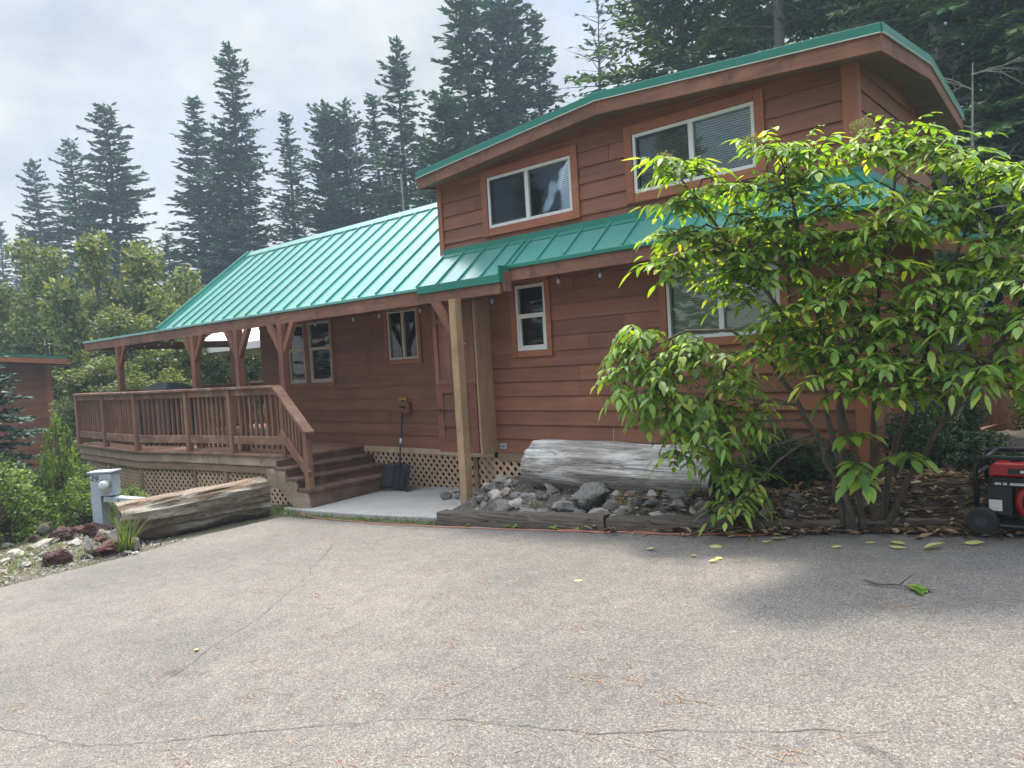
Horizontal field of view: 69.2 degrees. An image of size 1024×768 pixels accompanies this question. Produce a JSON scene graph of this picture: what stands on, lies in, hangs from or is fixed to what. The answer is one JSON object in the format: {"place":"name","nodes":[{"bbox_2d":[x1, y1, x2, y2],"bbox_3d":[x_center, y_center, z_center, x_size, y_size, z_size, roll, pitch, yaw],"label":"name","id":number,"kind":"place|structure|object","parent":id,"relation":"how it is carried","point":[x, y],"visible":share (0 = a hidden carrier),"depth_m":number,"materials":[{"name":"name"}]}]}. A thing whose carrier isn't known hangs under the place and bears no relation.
{"place":"outdoors","nodes":[
{"label":"outdoors","id":0,"kind":"place"},
{"bbox_2d":[0,354,68,471],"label":"shed","id":1,"kind":"structure","parent":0,"point":[33,373],"depth_m":18.67,"materials":[{"name":"wood"}]},
{"bbox_2d":[0,503,436,587],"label":"grass","id":2,"kind":"structure","parent":0,"point":[278,510],"depth_m":8.35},
{"bbox_2d":[284,487,474,520],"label":"concrete path","id":3,"kind":"structure","parent":0,"point":[425,503],"depth_m":8.89,"materials":[{"name":"concrete"}]},
{"bbox_2d":[380,398,410,491],"bbox_3d":[-1.482,0.798,9.999,0.566,1.201,0.408,-2,2,41],"label":"snow shovel","id":4,"kind":"object","parent":3,"relation":"on","point":[395,475],"visible":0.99,"depth_m":10.00,"materials":[{"name":"black plastic"}]},
{"bbox_2d":[0,0,988,299],"label":"sky","id":5,"kind":"structure","parent":0,"point":[59,58],"materials":[{"name":"white"}]},
{"bbox_2d":[0,377,1022,586],"bbox_3d":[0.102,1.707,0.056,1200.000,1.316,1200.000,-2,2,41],"label":"ground","id":6,"kind":"structure","parent":0,"point":[217,528],"depth_m":8.62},
{"bbox_2d":[0,221,18,297],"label":"conifer tree","id":7,"kind":"object","parent":6,"relation":"on","point":[3,266],"visible":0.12,"depth_m":59.65,"materials":[{"name":"green plant"}]},
{"bbox_2d":[4,224,30,292],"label":"conifer tree","id":8,"kind":"object","parent":6,"relation":"on","point":[16,281],"visible":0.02,"depth_m":57.27,"materials":[{"name":"green plant"}]},
{"bbox_2d":[0,352,49,517],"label":"spruce tree","id":9,"kind":"object","parent":6,"relation":"on","point":[12,444],"visible":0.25,"depth_m":12.26,"materials":[{"name":"green plant"}]},
{"bbox_2d":[0,449,49,532],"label":"bush","id":10,"kind":"object","parent":6,"relation":"on","point":[17,462],"visible":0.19,"depth_m":10.59,"materials":[{"name":"green plant"}]},
{"bbox_2d":[0,460,57,543],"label":"bush","id":11,"kind":"object","parent":6,"relation":"on","point":[13,525],"visible":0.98,"depth_m":9.75,"materials":[{"name":"green plant"}]},
{"bbox_2d":[0,283,59,384],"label":"broadleaf tree","id":12,"kind":"object","parent":6,"relation":"on","point":[25,297],"visible":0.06,"depth_m":25.18,"materials":[{"name":"green plant"}]},
{"bbox_2d":[0,158,69,352],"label":"conifer tree","id":13,"kind":"object","parent":6,"relation":"on","point":[38,218],"visible":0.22,"depth_m":49.30,"materials":[{"name":"green plant"}]},
{"bbox_2d":[32,538,59,549],"bbox_3d":[-5.787,1.977,9.182,0.221,0.098,0.413,-3,11,9],"label":"rock","id":14,"kind":"object","parent":6,"relation":"on","point":[45,542],"visible":0.73,"depth_m":9.12,"materials":[{"name":"stone"}]},
{"bbox_2d":[0,233,112,445],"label":"broadleaf tree","id":15,"kind":"object","parent":6,"relation":"on","point":[30,327],"visible":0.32,"depth_m":23.24,"materials":[{"name":"green plant"}]},
{"bbox_2d":[40,548,73,568],"bbox_3d":[-4.776,1.824,7.818,0.330,0.195,0.229,-4,2,-11],"label":"rock","id":16,"kind":"object","parent":6,"relation":"on","point":[58,556],"visible":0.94,"depth_m":7.73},
{"bbox_2d":[38,413,80,529],"bbox_3d":[-6.576,1.342,10.791,0.581,1.869,0.549,-5,2,-32],"label":"tall weed","id":17,"kind":"object","parent":6,"relation":"on","point":[61,472],"visible":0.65,"depth_m":10.71,"materials":[{"name":"green plant"}]},
{"bbox_2d":[48,525,76,541],"bbox_3d":[-5.752,1.919,9.462,0.346,0.197,0.271,-3,2,25],"label":"rock","id":18,"kind":"object","parent":6,"relation":"on","point":[62,533],"visible":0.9,"depth_m":9.40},
{"bbox_2d":[49,371,107,458],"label":"broadleaf tree","id":19,"kind":"object","parent":6,"relation":"on","point":[67,416],"visible":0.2,"depth_m":17.13,"materials":[{"name":"green plant"}]},
{"bbox_2d":[46,473,116,529],"bbox_3d":[-6.083,1.709,10.549,1.016,0.924,0.967,-2,2,40],"label":"bush","id":20,"kind":"object","parent":6,"relation":"on","point":[83,515],"visible":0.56,"depth_m":10.39,"materials":[{"name":"green plant"}]},
{"bbox_2d":[40,137,127,362],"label":"conifer tree","id":21,"kind":"object","parent":6,"relation":"on","point":[68,233],"visible":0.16,"depth_m":49.10,"materials":[{"name":"green plant"}]},
{"bbox_2d":[84,535,92,553],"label":"rock","id":22,"kind":"object","parent":6,"relation":"on","point":[88,546],"visible":0.81,"depth_m":8.20,"materials":[{"name":"stone"}]},
{"bbox_2d":[70,416,108,468],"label":"broadleaf tree","id":23,"kind":"object","parent":6,"relation":"on","point":[77,447],"visible":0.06,"depth_m":15.53,"materials":[{"name":"green plant"}]},
{"bbox_2d":[80,522,110,537],"bbox_3d":[-5.312,1.868,9.471,0.302,0.234,0.186,-4,2,-8],"label":"rock","id":24,"kind":"object","parent":6,"relation":"on","point":[88,529],"visible":0.77,"depth_m":9.39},
{"bbox_2d":[76,464,123,496],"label":"bush","id":25,"kind":"object","parent":6,"relation":"on","point":[87,468],"visible":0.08,"depth_m":11.33,"materials":[{"name":"green plant"}]},
{"bbox_2d":[47,353,153,458],"bbox_3d":[-9.199,0.749,17.506,3.063,2.978,3.200,-4,2,-20],"label":"broadleaf tree","id":26,"kind":"object","parent":6,"relation":"on","point":[101,366],"visible":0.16,"depth_m":17.16,"materials":[{"name":"green plant"}]},
{"bbox_2d":[89,539,120,558],"bbox_3d":[-4.342,1.787,7.953,0.300,0.214,0.229,-4,2,-13],"label":"rock","id":27,"kind":"object","parent":6,"relation":"on","point":[106,548],"visible":0.83,"depth_m":7.91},
{"bbox_2d":[34,226,185,437],"bbox_3d":[-11.864,-1.142,22.034,4.624,6.757,4.394,-2,2,40],"label":"broadleaf tree","id":28,"kind":"object","parent":6,"relation":"on","point":[141,263],"visible":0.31,"depth_m":21.00,"materials":[{"name":"green plant"}]},
{"bbox_2d":[45,102,184,378],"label":"conifer tree","id":29,"kind":"object","parent":6,"relation":"on","point":[119,199],"visible":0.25,"depth_m":44.07,"materials":[{"name":"green plant"}]},
{"bbox_2d":[87,469,144,530],"bbox_3d":[-4.961,1.568,9.655,0.978,0.928,0.349,-4,2,-6],"label":"meter pedestal","id":30,"kind":"object","parent":6,"relation":"on","point":[105,486],"visible":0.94,"depth_m":9.57,"materials":[{"name":"grey paint"}]},
{"bbox_2d":[100,503,151,553],"bbox_3d":[-4.180,1.534,7.960,0.604,0.578,0.659,-4,2,-8],"label":"grass clump","id":31,"kind":"object","parent":6,"relation":"on","point":[125,544],"visible":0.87,"depth_m":7.97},
{"bbox_2d":[109,484,149,523],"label":"bush","id":32,"kind":"object","parent":6,"relation":"on","point":[133,492],"visible":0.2,"depth_m":10.42,"materials":[{"name":"green plant"}]},
{"bbox_2d":[76,300,212,423],"bbox_3d":[-9.347,-0.018,19.217,3.296,4.366,3.468,-3,2,10],"label":"broadleaf tree","id":33,"kind":"object","parent":6,"relation":"on","point":[122,324],"visible":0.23,"depth_m":18.92,"materials":[{"name":"green plant"}]},
{"bbox_2d":[108,366,216,426],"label":"broadleaf tree","id":34,"kind":"object","parent":6,"relation":"on","point":[136,384],"visible":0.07,"depth_m":16.58,"materials":[{"name":"green plant"}]},
{"bbox_2d":[155,232,183,288],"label":"conifer tree","id":35,"kind":"object","parent":6,"relation":"on","point":[167,245],"visible":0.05,"depth_m":47.47,"materials":[{"name":"green plant"}]},
{"bbox_2d":[113,283,226,428],"bbox_3d":[-10.160,-0.440,21.656,3.267,5.197,3.413,-2,3,44],"label":"broadleaf tree","id":36,"kind":"object","parent":6,"relation":"on","point":[206,363],"visible":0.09,"depth_m":21.94,"materials":[{"name":"green plant"}]},
{"bbox_2d":[111,262,231,428],"bbox_3d":[-10.158,-0.678,21.976,3.581,5.665,4.034,-3,2,25],"label":"broadleaf tree","id":37,"kind":"object","parent":6,"relation":"on","point":[184,295],"visible":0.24,"depth_m":21.27,"materials":[{"name":"green plant"}]},
{"bbox_2d":[154,95,221,301],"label":"conifer tree","id":38,"kind":"object","parent":6,"relation":"on","point":[194,205],"visible":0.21,"depth_m":44.20,"materials":[{"name":"green plant"}]},
{"bbox_2d":[113,477,270,542],"bbox_3d":[-3.829,1.520,8.993,1.716,0.544,0.577,-5,2,-36],"label":"fallen log","id":39,"kind":"object","parent":6,"relation":"on","point":[182,511],"visible":0.93,"depth_m":8.80,"materials":[{"name":"wood"}]},
{"bbox_2d":[73,381,363,504],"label":"deck","id":40,"kind":"structure","parent":6,"relation":"on","point":[153,465],"depth_m":11.55,"materials":[{"name":"wood"}]},
{"bbox_2d":[138,382,195,445],"bbox_3d":[-6.055,0.510,13.087,1.300,1.065,0.640,-2,2,41],"label":"barbecue","id":41,"kind":"object","parent":40,"relation":"on","point":[166,386],"visible":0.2,"depth_m":12.78,"materials":[{"name":"black metal"}]},
{"bbox_2d":[188,327,260,376],"bbox_3d":[-6.053,-0.281,20.416,4.058,4.358,4.008,-2,2,41],"label":"canopy","id":42,"kind":"object","parent":6,"relation":"on","point":[253,344],"visible":0.06,"depth_m":19.13,"materials":[{"name":"white fabric"}]},
{"bbox_2d":[189,139,264,412],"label":"conifer tree","id":43,"kind":"object","parent":6,"relation":"on","point":[216,205],"visible":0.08,"depth_m":43.04,"materials":[{"name":"green plant"}]},
{"bbox_2d":[166,40,291,406],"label":"conifer tree","id":44,"kind":"object","parent":6,"relation":"on","point":[242,166],"visible":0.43,"depth_m":41.19,"materials":[{"name":"green plant"}]},
{"bbox_2d":[201,334,265,426],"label":"broadleaf tree","id":45,"kind":"object","parent":6,"relation":"on","point":[250,365],"visible":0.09,"depth_m":22.81,"materials":[{"name":"green plant"}]},
{"bbox_2d":[265,111,312,244],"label":"conifer tree","id":46,"kind":"object","parent":6,"relation":"on","point":[289,175],"visible":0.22,"depth_m":44.47,"materials":[{"name":"green plant"}]},
{"bbox_2d":[267,386,384,507],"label":"wooden steps","id":47,"kind":"structure","parent":6,"relation":"on","point":[304,476],"depth_m":9.75,"materials":[{"name":"brown wood"}]},
{"bbox_2d":[287,99,368,236],"bbox_3d":[-9.643,-6.845,39.948,6.497,16.738,6.688,-4,2,-20],"label":"conifer tree","id":48,"kind":"object","parent":6,"relation":"on","point":[326,182],"visible":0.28,"depth_m":39.13,"materials":[{"name":"green plant"}]},
{"bbox_2d":[299,96,383,227],"bbox_3d":[-8.577,-7.025,40.427,7.007,16.941,6.806,-3,2,19],"label":"conifer tree","id":49,"kind":"object","parent":6,"relation":"on","point":[344,144],"visible":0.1,"depth_m":39.81,"materials":[{"name":"green plant"}]},
{"bbox_2d":[349,119,356,223],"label":"dead tree","id":50,"kind":"object","parent":6,"relation":"on","point":[353,175],"visible":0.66,"depth_m":39.38,"materials":[{"name":"wood"}]},
{"bbox_2d":[353,117,362,222],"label":"dead tree","id":51,"kind":"object","parent":6,"relation":"on","point":[359,205],"visible":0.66,"depth_m":39.22,"materials":[{"name":"wood"}]},
{"bbox_2d":[352,92,401,223],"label":"conifer tree","id":52,"kind":"object","parent":6,"relation":"on","point":[375,130],"visible":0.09,"depth_m":41.48,"materials":[{"name":"green plant"}]},
{"bbox_2d":[364,35,426,215],"bbox_3d":[-5.094,-8.159,38.088,7.662,18.906,7.704,-2,3,44],"label":"conifer tree","id":53,"kind":"object","parent":6,"relation":"on","point":[396,73],"visible":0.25,"depth_m":37.25,"materials":[{"name":"green plant"}]},
{"bbox_2d":[397,133,436,210],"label":"conifer tree","id":54,"kind":"object","parent":6,"relation":"on","point":[422,143],"visible":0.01,"depth_m":36.42,"materials":[{"name":"green plant"}]},
{"bbox_2d":[400,85,481,207],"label":"conifer tree","id":55,"kind":"object","parent":6,"relation":"on","point":[447,107],"visible":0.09,"depth_m":29.39,"materials":[{"name":"green plant"}]},
{"bbox_2d":[413,0,532,199],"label":"conifer tree","id":56,"kind":"object","parent":6,"relation":"on","point":[465,23],"visible":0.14,"depth_m":31.95,"materials":[{"name":"green plant"}]},
{"bbox_2d":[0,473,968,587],"bbox_3d":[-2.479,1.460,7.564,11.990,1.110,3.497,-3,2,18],"label":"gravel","id":57,"kind":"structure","parent":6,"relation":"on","point":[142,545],"depth_m":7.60,"materials":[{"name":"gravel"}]},
{"bbox_2d":[463,0,556,141],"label":"conifer tree","id":58,"kind":"object","parent":6,"relation":"on","point":[501,26],"visible":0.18,"depth_m":32.77,"materials":[{"name":"green plant"}]},
{"bbox_2d":[82,22,964,503],"bbox_3d":[-1.867,-0.390,11.232,14.761,4.664,3.449,-2,2,41],"label":"cabin","id":59,"kind":"object","parent":6,"relation":"on","point":[488,388],"visible":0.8,"depth_m":7.73,"materials":[{"name":"brown wood"}]},
{"bbox_2d":[286,321,308,386],"bbox_3d":[-3.192,-0.498,12.117,0.585,1.040,0.786,-2,2,41],"label":"window","id":60,"kind":"structure","parent":59,"relation":"in","point":[297,351],"depth_m":11.83,"materials":[{"name":"beige glass"}]},
{"bbox_2d":[304,317,335,385],"bbox_3d":[-2.705,-0.514,11.695,0.685,1.040,0.786,-2,2,41],"label":"window","id":61,"kind":"structure","parent":59,"relation":"in","point":[319,338],"depth_m":11.44,"materials":[{"name":"glass"}]},
{"bbox_2d":[383,306,422,364],"bbox_3d":[-1.252,-0.699,10.426,0.740,0.800,0.786,-2,2,41],"label":"window","id":62,"kind":"structure","parent":59,"relation":"in","point":[402,329],"depth_m":10.14,"materials":[{"name":"beige plastic"}]},
{"bbox_2d":[131,251,716,349],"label":"string lights","id":63,"kind":"object","parent":59,"relation":"hanging from","point":[492,299],"visible":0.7,"depth_m":8.15,"materials":[{"name":"black plastic"}]},
{"bbox_2d":[509,276,573,357],"bbox_3d":[0.447,-0.738,8.229,0.545,0.840,0.786,-2,2,41],"label":"window","id":64,"kind":"structure","parent":59,"relation":"in","point":[530,305],"depth_m":7.96,"materials":[{"name":"white plastic"}]},
{"bbox_2d":[480,144,608,237],"bbox_3d":[0.413,-2.041,8.149,1.320,0.730,0.786,-2,2,41],"label":"window","id":65,"kind":"structure","parent":59,"relation":"in","point":[542,189],"depth_m":7.86,"materials":[{"name":"white plastic"}]},
{"bbox_2d":[623,87,766,204],"bbox_3d":[1.840,-2.113,6.912,1.360,0.725,0.786,-2,2,41],"label":"window","id":66,"kind":"structure","parent":59,"relation":"in","point":[693,132],"depth_m":6.66,"materials":[{"name":"white plastic"}]},
{"bbox_2d":[657,241,788,347],"bbox_3d":[2.078,-0.789,6.818,1.200,0.840,0.786,-2,2,41],"label":"window","id":67,"kind":"structure","parent":59,"relation":"in","point":[680,311],"depth_m":6.71,"materials":[{"name":"glass"}]},
{"bbox_2d":[436,509,612,530],"bbox_3d":[0.058,1.270,6.874,1.950,0.288,0.166,-2,2,38],"label":"landscape timber","id":68,"kind":"object","parent":6,"relation":"on","point":[527,520],"visible":0.88,"depth_m":6.75,"materials":[{"name":"wood"}]},
{"bbox_2d":[522,8,568,120],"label":"conifer tree","id":69,"kind":"object","parent":6,"relation":"on","point":[534,21],"visible":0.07,"depth_m":35.37,"materials":[{"name":"green plant"}]},
{"bbox_2d":[550,0,630,102],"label":"conifer tree","id":70,"kind":"object","parent":6,"relation":"on","point":[606,39],"visible":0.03,"depth_m":34.60,"materials":[{"name":"green plant"}]},
{"bbox_2d":[564,0,797,88],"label":"fir tree","id":71,"kind":"object","parent":6,"relation":"on","point":[676,55],"visible":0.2,"depth_m":21.12,"materials":[{"name":"green plant"}]},
{"bbox_2d":[429,430,1023,536],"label":"planting bed","id":72,"kind":"object","parent":6,"relation":"on","point":[1018,437],"visible":0.12,"depth_m":5.52,"materials":[{"name":"soil"}]},
{"bbox_2d":[492,499,512,510],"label":"rock","id":73,"kind":"object","parent":72,"relation":"on","point":[501,505],"visible":0.59,"depth_m":7.11,"materials":[{"name":"grey stone"}]},
{"bbox_2d":[556,501,578,511],"bbox_3d":[0.519,1.120,6.734,0.274,0.115,0.161,-2,-1,39],"label":"rock","id":74,"kind":"object","parent":72,"relation":"on","point":[566,506],"visible":0.78,"depth_m":6.68,"materials":[{"name":"grey stone"}]},
{"bbox_2d":[570,482,610,510],"bbox_3d":[0.745,1.014,6.682,0.387,0.256,0.304,-5,2,-36],"label":"rock","id":75,"kind":"object","parent":72,"relation":"on","point":[589,496],"visible":0.94,"depth_m":6.60,"materials":[{"name":"grey stone"}]},
{"bbox_2d":[521,439,733,494],"bbox_3d":[1.014,0.809,6.934,2.063,0.538,0.531,-2,2,41],"label":"fallen log","id":76,"kind":"object","parent":72,"relation":"on","point":[578,464],"visible":0.68,"depth_m":6.80,"materials":[{"name":"wood"}]},
{"bbox_2d":[606,514,739,535],"bbox_3d":[1.271,1.137,5.935,1.069,0.220,0.176,-2,2,33],"label":"landscape timber","id":77,"kind":"object","parent":72,"relation":"on","point":[649,523],"visible":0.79,"depth_m":5.90,"materials":[{"name":"wood"}]},
{"bbox_2d":[667,489,690,500],"bbox_3d":[1.376,0.928,6.163,0.205,0.085,0.143,9,9,32],"label":"rock","id":78,"kind":"object","parent":72,"relation":"on","point":[672,495],"visible":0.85,"depth_m":6.13,"materials":[{"name":"grey stone"}]},
{"bbox_2d":[712,456,761,497],"bbox_3d":[1.840,0.767,6.057,0.460,0.385,0.484,-4,2,-11],"label":"bush","id":79,"kind":"object","parent":72,"relation":"on","point":[752,469],"visible":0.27,"depth_m":5.99,"materials":[{"name":"green plant"}]},
{"bbox_2d":[459,467,1023,540],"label":"leaf litter","id":80,"kind":"object","parent":72,"relation":"on","point":[823,489],"visible":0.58,"depth_m":5.36,"materials":[{"name":"plant"}]},
{"bbox_2d":[742,427,815,486],"bbox_3d":[2.173,0.607,6.063,0.620,0.527,0.645,-2,2,29],"label":"bush","id":81,"kind":"object","parent":72,"relation":"on","point":[780,469],"visible":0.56,"depth_m":5.96,"materials":[{"name":"green plant"}]},
{"bbox_2d":[742,517,899,533],"bbox_3d":[2.227,1.037,5.390,1.057,0.176,0.149,-2,2,30],"label":"landscape timber","id":82,"kind":"object","parent":72,"relation":"on","point":[774,522],"visible":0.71,"depth_m":5.37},
{"bbox_2d":[792,437,853,486],"bbox_3d":[2.453,0.617,5.862,0.439,0.410,0.465,-5,2,-34],"label":"bush","id":83,"kind":"object","parent":72,"relation":"on","point":[820,470],"visible":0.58,"depth_m":5.80,"materials":[{"name":"green plant"}]},
{"bbox_2d":[879,399,968,475],"bbox_3d":[3.150,0.436,5.703,0.629,0.706,0.598,-2,2,33],"label":"bush","id":84,"kind":"object","parent":72,"relation":"on","point":[932,420],"visible":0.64,"depth_m":5.61,"materials":[{"name":"green plant"}]},
{"bbox_2d":[909,387,992,451],"bbox_3d":[3.832,0.333,6.504,0.691,0.691,0.665,-3,2,6],"label":"bush","id":85,"kind":"object","parent":72,"relation":"on","point":[961,425],"visible":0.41,"depth_m":6.37,"materials":[{"name":"green plant"}]},
{"bbox_2d":[905,516,1023,534],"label":"landscape timber","id":86,"kind":"object","parent":72,"relation":"on","point":[933,521],"visible":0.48,"depth_m":4.96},
{"bbox_2d":[943,430,1023,474],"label":"bush","id":87,"kind":"object","parent":72,"relation":"on","point":[967,459],"visible":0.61,"depth_m":5.40,"materials":[{"name":"green plant"}]},
{"bbox_2d":[669,0,815,71],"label":"fir tree","id":88,"kind":"object","parent":6,"relation":"on","point":[750,6],"depth_m":26.64,"materials":[{"name":"green plant"}]},
{"bbox_2d":[694,0,882,64],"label":"fir tree","id":89,"kind":"object","parent":6,"relation":"on","point":[777,14],"visible":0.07,"depth_m":18.64,"materials":[{"name":"green plant"}]},
{"bbox_2d":[590,112,1023,535],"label":"elder shrub","id":90,"kind":"object","parent":6,"relation":"on","point":[701,417],"visible":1,"depth_m":4.82,"materials":[{"name":"green plant"}]},
{"bbox_2d":[737,0,1020,353],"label":"fir tree","id":91,"kind":"object","parent":6,"relation":"on","point":[842,19],"visible":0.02,"depth_m":19.66,"materials":[{"name":"green plant"}]},
{"bbox_2d":[791,0,1023,400],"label":"fir tree","id":92,"kind":"object","parent":6,"relation":"on","point":[938,46],"visible":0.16,"depth_m":14.41,"materials":[{"name":"green plant"}]},
{"bbox_2d":[885,0,1023,369],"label":"fir tree","id":93,"kind":"object","parent":6,"relation":"on","point":[987,10],"visible":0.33,"depth_m":14.14,"materials":[{"name":"green plant"}]},
{"bbox_2d":[896,229,1023,259],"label":"lean to","id":94,"kind":"object","parent":6,"relation":"on","point":[947,246],"visible":0.23,"depth_m":5.98,"materials":[{"name":"green metal"}]},
{"bbox_2d":[917,22,1022,363],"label":"fir tree","id":95,"kind":"object","parent":6,"relation":"on","point":[975,100],"depth_m":24.50,"materials":[{"name":"green plant"}]},
{"bbox_2d":[933,55,1023,316],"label":"dead tree","id":96,"kind":"object","parent":6,"relation":"on","point":[972,126],"visible":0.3,"depth_m":12.90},
{"bbox_2d":[939,45,1023,353],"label":"fir tree","id":97,"kind":"object","parent":6,"relation":"on","point":[1016,114],"visible":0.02,"depth_m":23.34,"materials":[{"name":"green plant"}]},
{"bbox_2d":[965,317,1023,433],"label":"fence","id":98,"kind":"object","parent":6,"relation":"on","point":[999,419],"visible":0.14,"depth_m":7.98,"materials":[{"name":"brown wood"}]},
{"bbox_2d":[1003,260,1018,430],"bbox_3d":[7.348,-0.512,8.373,2.980,2.400,0.116,-2,2,31],"label":"porch railing","id":99,"kind":"object","parent":6,"relation":"on","point":[1007,302],"visible":0.03,"depth_m":9.05,"materials":[{"name":"brown wood"}]},
{"bbox_2d":[1004,395,1023,430],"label":"bush","id":100,"kind":"object","parent":6,"relation":"on","point":[1018,408],"visible":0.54,"depth_m":7.77,"materials":[{"name":"green plant"}]},
{"bbox_2d":[0,517,1023,767],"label":"driveway","id":101,"kind":"structure","parent":0,"point":[898,679],"depth_m":3.74,"materials":[{"name":"asphalt"}]},
{"bbox_2d":[2,719,882,745],"bbox_3d":[-0.761,1.450,3.082,4.278,0.278,0.256,-3,2,15],"label":"driveway crack","id":102,"kind":"object","parent":101,"relation":"on","point":[472,720],"visible":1,"depth_m":2.95,"materials":[{"name":"asphalt"}]},
{"bbox_2d":[2,519,1023,767],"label":"pine needles","id":103,"kind":"object","parent":101,"relation":"on","point":[472,669],"visible":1,"depth_m":3.46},
{"bbox_2d":[297,513,751,534],"bbox_3d":[-0.529,1.359,7.209,5.802,0.358,0.282,-2,2,40],"label":"extension cord","id":104,"kind":"object","parent":101,"relation":"on","point":[521,529],"visible":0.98,"depth_m":6.61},
{"bbox_2d":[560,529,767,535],"bbox_3d":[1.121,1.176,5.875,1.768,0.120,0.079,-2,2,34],"label":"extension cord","id":105,"kind":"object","parent":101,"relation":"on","point":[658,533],"visible":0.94,"depth_m":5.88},
{"bbox_2d":[863,574,932,594],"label":"broken twig","id":106,"kind":"object","parent":101,"relation":"on","point":[921,589],"visible":1,"depth_m":3.95,"materials":[{"name":"brown plant"}]},
{"bbox_2d":[965,447,1023,535],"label":"generator","id":107,"kind":"object","parent":101,"relation":"on","point":[1006,480],"visible":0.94,"depth_m":4.67,"materials":[{"name":"red plastic"}]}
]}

